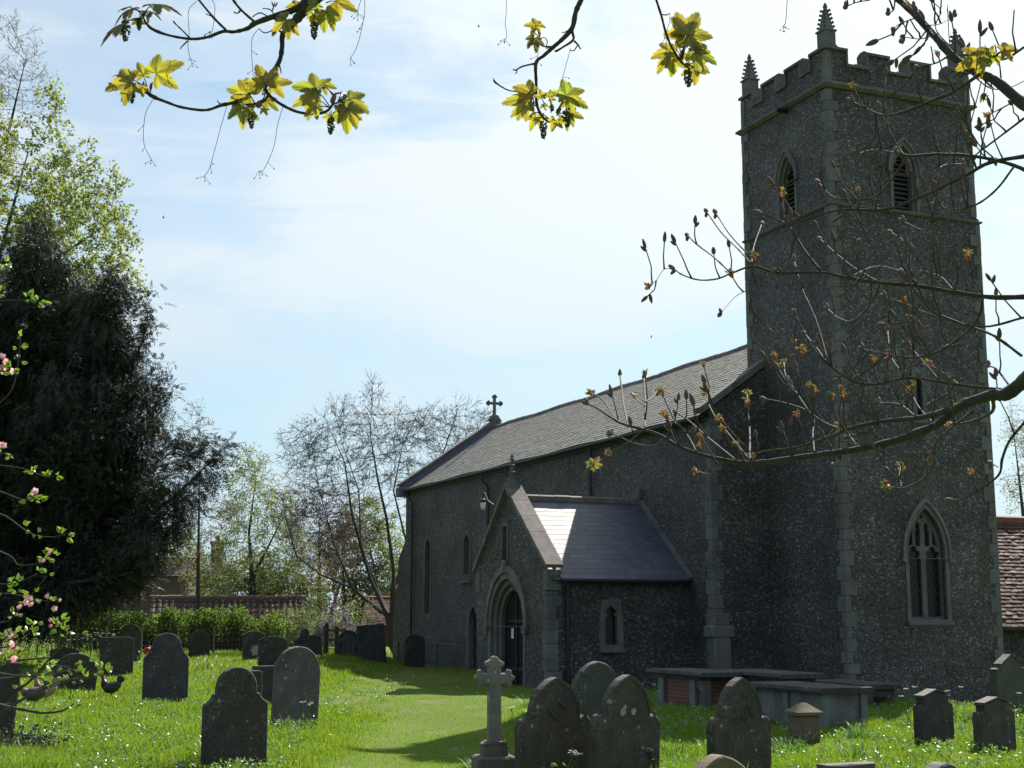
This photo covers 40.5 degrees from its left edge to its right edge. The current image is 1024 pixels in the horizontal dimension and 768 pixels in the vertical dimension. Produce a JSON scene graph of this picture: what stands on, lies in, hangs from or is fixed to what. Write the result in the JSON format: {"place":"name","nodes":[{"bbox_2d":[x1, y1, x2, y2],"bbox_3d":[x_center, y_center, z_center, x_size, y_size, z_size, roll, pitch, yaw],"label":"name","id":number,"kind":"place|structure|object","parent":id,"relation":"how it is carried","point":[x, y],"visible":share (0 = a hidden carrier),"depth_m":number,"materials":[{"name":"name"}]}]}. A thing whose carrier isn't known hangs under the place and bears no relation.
{"place":"outdoors","nodes":[
{"label":"outdoors","id":0,"kind":"place"},
{"bbox_2d":[295,550,363,646],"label":"tree","id":1,"kind":"object","parent":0,"point":[335,592],"visible":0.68,"depth_m":69.16,"materials":[{"name":"green plant"}]},
{"bbox_2d":[0,0,1023,611],"label":"sky","id":2,"kind":"structure","parent":0,"point":[439,246],"materials":[{"name":"blue"}]},
{"bbox_2d":[0,612,1023,767],"bbox_3d":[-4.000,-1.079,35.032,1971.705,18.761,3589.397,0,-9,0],"label":"ground","id":3,"kind":"structure","parent":0,"point":[421,725],"depth_m":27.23,"materials":[{"name":"green plant"}]},
{"bbox_2d":[0,662,21,744],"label":"gravestone","id":4,"kind":"object","parent":3,"relation":"on","point":[7,690],"visible":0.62,"depth_m":18.11,"materials":[{"name":"grey stone"}]},
{"bbox_2d":[0,9,57,188],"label":"ash tree","id":5,"kind":"object","parent":3,"relation":"on","point":[17,72],"visible":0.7,"depth_m":67.24,"materials":[{"name":"green plant"}]},
{"bbox_2d":[19,680,49,704],"bbox_3d":[-9.507,6.145,27.596,0.665,0.527,0.290,1,-9,-8],"label":"hen","id":6,"kind":"object","parent":3,"relation":"on","point":[34,697],"visible":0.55,"depth_m":27.52,"materials":[{"name":"brown"}]},
{"bbox_2d":[33,676,60,701],"bbox_3d":[-9.618,6.300,28.700,0.578,0.556,0.284,3,-10,-16],"label":"hen","id":7,"kind":"object","parent":3,"relation":"on","point":[50,691],"visible":0.66,"depth_m":28.64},
{"bbox_2d":[0,717,94,750],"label":"grave plant","id":8,"kind":"object","parent":3,"relation":"on","point":[28,736],"visible":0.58,"depth_m":16.99,"materials":[{"name":"green plant"}]},
{"bbox_2d":[0,256,112,717],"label":"apple tree","id":9,"kind":"object","parent":3,"relation":"on","point":[13,653],"visible":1,"depth_m":4.76,"materials":[{"name":"green plant"}]},
{"bbox_2d":[49,648,78,664],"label":"gravestone","id":10,"kind":"object","parent":3,"relation":"on","point":[61,653],"visible":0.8,"depth_m":45.99,"materials":[{"name":"grey stone"}]},
{"bbox_2d":[53,653,98,691],"bbox_3d":[-9.825,6.685,31.211,0.939,1.249,0.160,7,-11,-16],"label":"gravestone","id":11,"kind":"object","parent":3,"relation":"on","point":[71,660],"visible":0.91,"depth_m":31.18,"materials":[{"name":"grey stone"}]},
{"bbox_2d":[0,70,152,430],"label":"lime tree","id":12,"kind":"object","parent":3,"relation":"on","point":[49,192],"visible":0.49,"depth_m":62.16,"materials":[{"name":"green plant"}]},
{"bbox_2d":[92,629,101,655],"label":"cow parsley","id":13,"kind":"object","parent":3,"relation":"on","point":[96,650],"visible":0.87,"depth_m":52.08,"materials":[{"name":"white plant"}]},
{"bbox_2d":[92,632,103,659],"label":"cow parsley","id":14,"kind":"object","parent":3,"relation":"on","point":[97,647],"visible":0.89,"depth_m":48.90,"materials":[{"name":"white plant"}]},
{"bbox_2d":[101,673,124,695],"bbox_3d":[-8.492,6.410,29.495,0.543,0.522,0.267,1,-9,-6],"label":"hen","id":15,"kind":"object","parent":3,"relation":"on","point":[111,687],"visible":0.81,"depth_m":29.42,"materials":[{"name":"black"}]},
{"bbox_2d":[99,637,133,675],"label":"gravestone","id":16,"kind":"object","parent":3,"relation":"on","point":[117,653],"visible":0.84,"depth_m":41.60,"materials":[{"name":"grey stone"}]},
{"bbox_2d":[0,199,244,661],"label":"yew tree","id":17,"kind":"object","parent":3,"relation":"on","point":[61,388],"visible":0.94,"depth_m":47.83,"materials":[{"name":"green plant"}]},
{"bbox_2d":[119,624,141,661],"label":"gravestone","id":18,"kind":"object","parent":3,"relation":"on","point":[131,631],"visible":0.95,"depth_m":48.27,"materials":[{"name":"grey stone"}]},
{"bbox_2d":[141,646,150,654],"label":"watering can","id":19,"kind":"object","parent":3,"relation":"on","point":[147,649],"visible":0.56,"depth_m":55.30,"materials":[{"name":"red plastic"}]},
{"bbox_2d":[105,535,223,627],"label":"brick house","id":20,"kind":"structure","parent":3,"relation":"on","point":[173,587],"depth_m":83.18,"materials":[{"name":"brown brick"}]},
{"bbox_2d":[142,633,188,702],"bbox_3d":[-7.100,6.006,28.467,0.915,1.785,0.120,4,-10,-23],"label":"gravestone","id":21,"kind":"object","parent":3,"relation":"on","point":[166,666],"visible":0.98,"depth_m":28.44,"materials":[{"name":"grey stone"}]},
{"bbox_2d":[52,604,295,651],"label":"hedge","id":22,"kind":"object","parent":3,"relation":"on","point":[209,619],"visible":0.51,"depth_m":61.25,"materials":[{"name":"green plant"}]},
{"bbox_2d":[69,626,324,653],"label":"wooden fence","id":23,"kind":"object","parent":3,"relation":"on","point":[178,628],"visible":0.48,"depth_m":56.61,"materials":[{"name":"grey metal"}]},
{"bbox_2d":[159,527,237,594],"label":"elder tree","id":24,"kind":"object","parent":3,"relation":"on","point":[184,556],"visible":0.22,"depth_m":84.94,"materials":[{"name":"green plant"}]},
{"bbox_2d":[189,630,209,656],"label":"gravestone","id":25,"kind":"object","parent":3,"relation":"on","point":[199,642],"visible":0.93,"depth_m":52.61,"materials":[{"name":"grey stone"}]},
{"bbox_2d":[4,543,396,630],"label":"wood","id":26,"kind":"object","parent":3,"relation":"on","point":[331,589],"visible":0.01,"depth_m":129.86,"materials":[{"name":"green plant"}]},
{"bbox_2d":[192,736,217,761],"bbox_3d":[-3.436,4.155,15.871,0.714,0.449,0.646,5,-11,-29],"label":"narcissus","id":27,"kind":"object","parent":3,"relation":"on","point":[198,750],"visible":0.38,"depth_m":15.79,"materials":[{"name":"green plant"}]},
{"bbox_2d":[171,398,238,626],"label":"birch tree","id":28,"kind":"object","parent":3,"relation":"on","point":[198,586],"visible":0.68,"depth_m":65.60,"materials":[{"name":"green plant"}]},
{"bbox_2d":[148,595,305,648],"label":"outbuilding","id":29,"kind":"structure","parent":3,"relation":"on","point":[254,605],"depth_m":68.39,"materials":[{"name":"red brick"}]},
{"bbox_2d":[200,667,267,767],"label":"gravestone","id":30,"kind":"object","parent":3,"relation":"on","point":[235,714],"visible":1,"depth_m":15.86,"materials":[{"name":"grey stone"}]},
{"bbox_2d":[242,631,264,658],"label":"gravestone","id":31,"kind":"object","parent":3,"relation":"on","point":[250,644],"visible":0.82,"depth_m":49.71,"materials":[{"name":"grey stone"}]},
{"bbox_2d":[178,442,332,596],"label":"willow tree","id":32,"kind":"object","parent":3,"relation":"on","point":[253,573],"visible":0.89,"depth_m":71.26,"materials":[{"name":"green plant"}]},
{"bbox_2d":[250,670,261,696],"bbox_3d":[-4.677,5.699,24.808,0.421,1.142,0.110,8,-13,-42],"label":"gravestone","id":33,"kind":"object","parent":3,"relation":"on","point":[257,674],"visible":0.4,"depth_m":24.92,"materials":[{"name":"grey stone"}]},
{"bbox_2d":[188,554,338,625],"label":"sallow tree","id":34,"kind":"object","parent":3,"relation":"on","point":[245,583],"visible":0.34,"depth_m":72.75,"materials":[{"name":"green plant"}]},
{"bbox_2d":[252,665,274,703],"bbox_3d":[-4.673,5.891,26.154,0.437,1.155,0.150,5,-10,-26],"label":"gravestone","id":35,"kind":"object","parent":3,"relation":"on","point":[267,679],"visible":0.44,"depth_m":26.14,"materials":[{"name":"grey stone"}]},
{"bbox_2d":[258,636,287,665],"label":"gravestone","id":36,"kind":"object","parent":3,"relation":"on","point":[271,649],"visible":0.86,"depth_m":44.45,"materials":[{"name":"grey stone"}]},
{"bbox_2d":[272,715,291,728],"bbox_3d":[-3.443,5.009,20.573,0.484,0.265,0.434,6,-11,-31],"label":"grass tuft","id":37,"kind":"object","parent":3,"relation":"on","point":[281,723],"visible":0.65,"depth_m":20.57,"materials":[{"name":"green plant"}]},
{"bbox_2d":[194,512,379,555],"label":"overhead wire","id":38,"kind":"object","parent":3,"relation":"on","point":[266,532],"visible":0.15,"depth_m":89.64,"materials":[{"name":"black metal"}]},
{"bbox_2d":[271,646,319,725],"bbox_3d":[-3.452,5.006,22.177,0.847,1.612,0.100,11,-14,-41],"label":"gravestone","id":39,"kind":"object","parent":3,"relation":"on","point":[296,677],"visible":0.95,"depth_m":22.15,"materials":[{"name":"grey stone"}]},
{"bbox_2d":[256,601,337,647],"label":"hazel shrub","id":40,"kind":"object","parent":3,"relation":"on","point":[304,618],"visible":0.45,"depth_m":63.76,"materials":[{"name":"green plant"}]},
{"bbox_2d":[282,701,317,730],"bbox_3d":[-3.133,4.940,20.573,0.536,0.482,0.354,0,-9,0],"label":"cow parsley","id":41,"kind":"object","parent":3,"relation":"on","point":[305,720],"visible":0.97,"depth_m":20.56,"materials":[{"name":"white plant"}]},
{"bbox_2d":[294,628,309,647],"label":"gravestone","id":42,"kind":"object","parent":3,"relation":"on","point":[301,636],"visible":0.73,"depth_m":56.55,"materials":[{"name":"grey stone"}]},
{"bbox_2d":[292,720,316,731],"bbox_3d":[-3.029,5.053,20.481,0.566,0.241,0.459,0,-9,0],"label":"grass tuft","id":43,"kind":"object","parent":3,"relation":"on","point":[304,726],"visible":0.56,"depth_m":20.41,"materials":[{"name":"green plant"}]},
{"bbox_2d":[308,634,321,655],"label":"gravestone","id":44,"kind":"object","parent":3,"relation":"on","point":[315,644],"visible":0.66,"depth_m":53.97,"materials":[{"name":"grey stone"}]},
{"bbox_2d":[260,484,373,624],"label":"hawthorn tree","id":45,"kind":"object","parent":3,"relation":"on","point":[334,538],"visible":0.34,"depth_m":75.51,"materials":[{"name":"green plant"}]},
{"bbox_2d":[289,599,366,648],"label":"green shrub","id":46,"kind":"object","parent":3,"relation":"on","point":[331,634],"visible":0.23,"depth_m":63.57,"materials":[{"name":"green plant"}]},
{"bbox_2d":[324,623,346,653],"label":"wooden rails","id":47,"kind":"object","parent":3,"relation":"on","point":[336,630],"visible":0.84,"depth_m":55.36,"materials":[{"name":"brown wood"}]},
{"bbox_2d":[309,596,371,645],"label":"lilac shrub","id":48,"kind":"object","parent":3,"relation":"on","point":[334,624],"visible":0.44,"depth_m":63.05,"materials":[{"name":"purple plant"}]},
{"bbox_2d":[337,630,357,655],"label":"gravestone","id":49,"kind":"object","parent":3,"relation":"on","point":[349,645],"visible":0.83,"depth_m":54.83,"materials":[{"name":"grey stone"}]},
{"bbox_2d":[310,510,390,626],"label":"holly tree","id":50,"kind":"object","parent":3,"relation":"on","point":[360,577],"visible":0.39,"depth_m":78.94,"materials":[{"name":"green plant"}]},
{"bbox_2d":[359,598,382,624],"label":"white shrub","id":51,"kind":"object","parent":3,"relation":"on","point":[368,616],"visible":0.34,"depth_m":61.10,"materials":[{"name":"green plant"}]},
{"bbox_2d":[356,623,386,662],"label":"gravestone","id":52,"kind":"object","parent":3,"relation":"on","point":[371,641],"visible":0.73,"depth_m":52.56,"materials":[{"name":"grey stone"}]},
{"bbox_2d":[341,492,405,600],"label":"field maple","id":53,"kind":"object","parent":3,"relation":"on","point":[381,547],"visible":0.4,"depth_m":83.28,"materials":[{"name":"green plant"}]},
{"bbox_2d":[361,596,389,645],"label":"tiled house","id":54,"kind":"structure","parent":3,"relation":"on","point":[386,599],"depth_m":72.09,"materials":[{"name":"red brick"}]},
{"bbox_2d":[264,370,496,653],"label":"beech tree","id":55,"kind":"object","parent":3,"relation":"on","point":[389,617],"visible":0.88,"depth_m":62.97,"materials":[{"name":"brown plant"}]},
{"bbox_2d":[404,635,424,666],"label":"gravestone","id":56,"kind":"object","parent":3,"relation":"on","point":[414,650],"visible":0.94,"depth_m":52.25,"materials":[{"name":"grey stone"}]},
{"bbox_2d":[397,641,454,666],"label":"handrail","id":57,"kind":"object","parent":3,"relation":"on","point":[425,643],"visible":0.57,"depth_m":51.37,"materials":[{"name":"black metal"}]},
{"bbox_2d":[101,0,788,183],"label":"sycamore tree","id":58,"kind":"object","parent":3,"relation":"on","point":[346,115],"visible":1,"depth_m":3.51,"materials":[{"name":"green plant"}]},
{"bbox_2d":[471,656,514,767],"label":"cross monument","id":59,"kind":"object","parent":3,"relation":"on","point":[493,751],"visible":0.99,"depth_m":13.91,"materials":[{"name":"stone"}]},
{"bbox_2d":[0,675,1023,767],"bbox_3d":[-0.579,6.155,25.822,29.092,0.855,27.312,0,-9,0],"label":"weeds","id":60,"kind":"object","parent":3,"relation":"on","point":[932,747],"visible":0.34,"depth_m":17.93,"materials":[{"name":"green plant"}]},
{"bbox_2d":[507,706,526,724],"bbox_3d":[0.099,3.691,14.058,0.608,0.825,0.393,7,-12,-38],"label":"cow parsley","id":61,"kind":"object","parent":3,"relation":"on","point":[511,709],"visible":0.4,"depth_m":14.18,"materials":[{"name":"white plant"}]},
{"bbox_2d":[518,694,529,707],"bbox_3d":[0.326,6.157,26.965,0.631,0.305,0.648,7,-12,-36],"label":"grass tuft","id":62,"kind":"object","parent":3,"relation":"on","point":[527,702],"visible":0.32,"depth_m":26.95,"materials":[{"name":"green plant"}]},
{"bbox_2d":[514,677,589,767],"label":"gravestone","id":63,"kind":"object","parent":3,"relation":"on","point":[552,726],"visible":0.94,"depth_m":13.72,"materials":[{"name":"grey stone"}]},
{"bbox_2d":[551,750,582,767],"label":"cow parsley","id":64,"kind":"object","parent":3,"relation":"on","point":[553,764],"visible":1,"depth_m":12.97,"materials":[{"name":"white plant"}]},
{"bbox_2d":[571,661,617,718],"bbox_3d":[1.102,4.349,18.127,0.890,1.436,0.120,7,-12,-38],"label":"gravestone","id":65,"kind":"object","parent":3,"relation":"on","point":[591,682],"visible":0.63,"depth_m":18.07,"materials":[{"name":"grey stone"}]},
{"bbox_2d":[588,674,659,767],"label":"gravestone","id":66,"kind":"object","parent":3,"relation":"on","point":[624,728],"visible":1,"depth_m":13.49,"materials":[{"name":"grey stone"}]},
{"bbox_2d":[641,683,663,710],"bbox_3d":[2.442,5.574,24.485,0.456,0.579,0.456,-1,-9,5],"label":"cow parsley","id":67,"kind":"object","parent":3,"relation":"on","point":[653,699],"visible":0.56,"depth_m":24.49,"materials":[{"name":"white plant"}]},
{"bbox_2d":[645,748,685,767],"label":"cow parsley","id":68,"kind":"object","parent":3,"relation":"on","point":[661,759],"visible":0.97,"depth_m":13.62,"materials":[{"name":"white plant"}]},
{"bbox_2d":[660,741,695,756],"bbox_3d":[1.868,4.286,16.314,0.636,0.270,0.712,0,-9,0],"label":"grass tuft","id":69,"kind":"object","parent":3,"relation":"on","point":[675,748],"visible":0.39,"depth_m":16.23,"materials":[{"name":"green plant"}]},
{"bbox_2d":[645,668,747,708],"bbox_3d":[3.641,6.190,27.504,1.090,1.024,2.240,4,-10,-22],"label":"chest tomb","id":70,"kind":"object","parent":3,"relation":"on","point":[697,686],"visible":0.66,"depth_m":26.96,"materials":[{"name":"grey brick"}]},
{"bbox_2d":[392,3,1003,705],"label":"church","id":71,"kind":"structure","parent":3,"relation":"on","point":[536,551],"depth_m":35.36,"materials":[{"name":"stone"}]},
{"bbox_2d":[423,533,431,620],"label":"lancet window","id":72,"kind":"structure","parent":71,"relation":"in","point":[427,549],"depth_m":55.33,"materials":[{"name":"stone"}]},
{"bbox_2d":[462,529,470,579],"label":"lancet window","id":73,"kind":"structure","parent":71,"relation":"in","point":[466,540],"depth_m":51.48,"materials":[{"name":"stone"}]},
{"bbox_2d":[466,599,476,668],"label":"blocked doorway","id":74,"kind":"structure","parent":71,"relation":"in","point":[471,624],"depth_m":50.51,"materials":[{"name":"stone"}]},
{"bbox_2d":[505,591,522,684],"bbox_3d":[0.150,7.114,36.872,0.130,3.350,1.800,4,-10,-22],"label":"door","id":75,"kind":"structure","parent":71,"relation":"in","point":[513,635],"depth_m":37.12,"materials":[{"name":"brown wood"}]},
{"bbox_2d":[599,600,625,652],"bbox_3d":[2.495,6.128,35.114,0.720,1.330,0.241,4,-10,-22],"label":"porch window","id":76,"kind":"structure","parent":71,"relation":"in","point":[611,635],"depth_m":35.15,"materials":[{"name":"stone"}]},
{"bbox_2d":[774,148,797,224],"bbox_3d":[7.313,-5.168,36.184,0.475,1.990,1.020,4,-10,-22],"label":"belfry window","id":77,"kind":"structure","parent":71,"relation":"in","point":[786,161],"depth_m":36.35,"materials":[{"name":"stone"}]},
{"bbox_2d":[888,137,921,212],"bbox_3d":[9.889,-5.289,35.439,1.020,1.990,0.475,4,-10,-22],"label":"belfry window","id":78,"kind":"structure","parent":71,"relation":"in","point":[898,189],"depth_m":35.43,"materials":[{"name":"stone"}]},
{"bbox_2d":[911,367,927,422],"bbox_3d":[10.084,0.279,34.447,0.440,1.400,0.100,4,-10,-22],"label":"slit window","id":79,"kind":"structure","parent":71,"relation":"in","point":[923,395],"depth_m":34.42,"materials":[{"name":"stone"}]},
{"bbox_2d":[901,497,954,626],"bbox_3d":[10.057,4.325,33.817,1.540,3.130,0.330,4,-10,-22],"label":"west window","id":80,"kind":"structure","parent":71,"relation":"in","point":[922,557],"depth_m":33.90,"materials":[{"name":"stone"}]},
{"bbox_2d":[693,754,744,767],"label":"gravestone","id":81,"kind":"object","parent":3,"relation":"on","point":[715,761],"visible":1,"depth_m":9.65,"materials":[{"name":"grey stone"}]},
{"bbox_2d":[706,677,771,767],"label":"gravestone","id":82,"kind":"object","parent":3,"relation":"on","point":[739,725],"visible":1,"depth_m":14.24,"materials":[{"name":"grey stone"}]},
{"bbox_2d":[715,669,828,682],"bbox_3d":[4.972,6.034,26.711,1.090,0.993,2.340,4,-10,-22],"label":"chest tomb","id":83,"kind":"object","parent":3,"relation":"on","point":[758,675],"visible":0.17,"depth_m":26.06,"materials":[{"name":"grey stone"}]},
{"bbox_2d":[771,734,806,753],"bbox_3d":[3.431,4.483,17.262,0.560,0.257,0.729,-3,-10,18],"label":"grass tuft","id":84,"kind":"object","parent":3,"relation":"on","point":[780,745],"visible":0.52,"depth_m":17.25,"materials":[{"name":"green plant"}]},
{"bbox_2d":[581,0,1023,505],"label":"sycamore tree","id":85,"kind":"object","parent":3,"relation":"on","point":[975,62],"visible":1,"depth_m":3.67,"materials":[{"name":"brown plant"}]},
{"bbox_2d":[784,703,822,743],"bbox_3d":[3.867,4.633,18.372,0.382,0.814,0.382,2,-10,-14],"label":"pedestal","id":86,"kind":"object","parent":3,"relation":"on","point":[803,719],"visible":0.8,"depth_m":18.25,"materials":[{"name":"beige stone"}]},
{"bbox_2d":[750,681,875,728],"bbox_3d":[4.697,5.223,22.022,1.020,0.898,2.130,4,-10,-22],"label":"chest tomb","id":87,"kind":"object","parent":3,"relation":"on","point":[833,703],"visible":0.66,"depth_m":21.29,"materials":[{"name":"grey stone"}]},
{"bbox_2d":[816,761,874,767],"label":"gravestone","id":88,"kind":"object","parent":3,"relation":"on","point":[864,764],"visible":1,"depth_m":9.91,"materials":[{"name":"grey stone"}]},
{"bbox_2d":[828,736,871,759],"bbox_3d":[3.948,4.300,16.288,0.594,0.343,0.742,0,-9,0],"label":"grass tuft","id":89,"kind":"object","parent":3,"relation":"on","point":[855,752],"visible":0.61,"depth_m":16.25,"materials":[{"name":"green plant"}]},
{"bbox_2d":[816,679,901,707],"bbox_3d":[6.700,6.258,27.393,0.920,0.764,2.020,4,-10,-22],"label":"chest tomb","id":90,"kind":"object","parent":3,"relation":"on","point":[884,691],"visible":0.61,"depth_m":26.65,"materials":[{"name":"grey stone"}]},
{"bbox_2d":[842,720,877,739],"bbox_3d":[4.737,4.681,18.778,0.771,0.318,0.582,-9,-13,44],"label":"grass tuft","id":91,"kind":"object","parent":3,"relation":"on","point":[860,732],"visible":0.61,"depth_m":18.79,"materials":[{"name":"green plant"}]},
{"bbox_2d":[896,687,915,725],"bbox_3d":[6.127,5.039,21.598,0.394,0.677,0.430,0,-9,0],"label":"cow parsley","id":92,"kind":"object","parent":3,"relation":"on","point":[908,717],"visible":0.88,"depth_m":21.53,"materials":[{"name":"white plant"}]},
{"bbox_2d":[913,688,954,747],"bbox_3d":[5.607,4.610,18.442,0.693,1.102,0.156,6,-11,-36],"label":"gravestone","id":93,"kind":"object","parent":3,"relation":"on","point":[933,713],"visible":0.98,"depth_m":18.38,"materials":[{"name":"grey stone"}]},
{"bbox_2d":[924,761,957,767],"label":"gravestone","id":94,"kind":"object","parent":3,"relation":"on","point":[934,764],"visible":1,"depth_m":9.56,"materials":[{"name":"grey stone"}]},
{"bbox_2d":[946,686,966,719],"bbox_3d":[7.305,5.298,22.944,0.396,0.598,0.451,-7,-11,35],"label":"cow parsley","id":95,"kind":"object","parent":3,"relation":"on","point":[955,709],"visible":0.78,"depth_m":22.93,"materials":[{"name":"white plant"}]},
{"bbox_2d":[955,706,972,721],"bbox_3d":[7.361,5.339,22.509,0.675,0.318,0.791,0,-9,0],"label":"grass tuft","id":96,"kind":"object","parent":3,"relation":"on","point":[964,717],"visible":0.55,"depth_m":22.45,"materials":[{"name":"green plant"}]},
{"bbox_2d":[972,696,1016,751],"bbox_3d":[6.145,4.502,17.676,0.656,1.026,0.166,6,-11,-32],"label":"gravestone","id":97,"kind":"object","parent":3,"relation":"on","point":[993,717],"visible":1,"depth_m":17.62,"materials":[{"name":"grey stone"}]},
{"bbox_2d":[989,654,1023,714],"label":"gravestone","id":98,"kind":"object","parent":3,"relation":"on","point":[1007,677],"visible":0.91,"depth_m":24.26,"materials":[{"name":"grey stone"}]},
{"bbox_2d":[995,400,1023,515],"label":"maple tree","id":99,"kind":"object","parent":3,"relation":"on","point":[1019,493],"visible":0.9,"depth_m":68.42,"materials":[{"name":"green plant"}]},
{"bbox_2d":[996,515,1023,666],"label":"outbuilding","id":100,"kind":"structure","parent":3,"relation":"on","point":[1010,532],"depth_m":37.44,"materials":[{"name":"red tile"}]},
{"bbox_2d":[1010,692,1023,719],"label":"cow parsley","id":101,"kind":"object","parent":3,"relation":"on","point":[1020,711],"visible":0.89,"depth_m":22.52,"materials":[{"name":"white plant"}]},
{"bbox_2d":[1015,718,1023,733],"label":"grass tuft","id":102,"kind":"object","parent":3,"relation":"on","point":[1022,726],"visible":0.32,"depth_m":20.48,"materials":[{"name":"green plant"}]}
]}

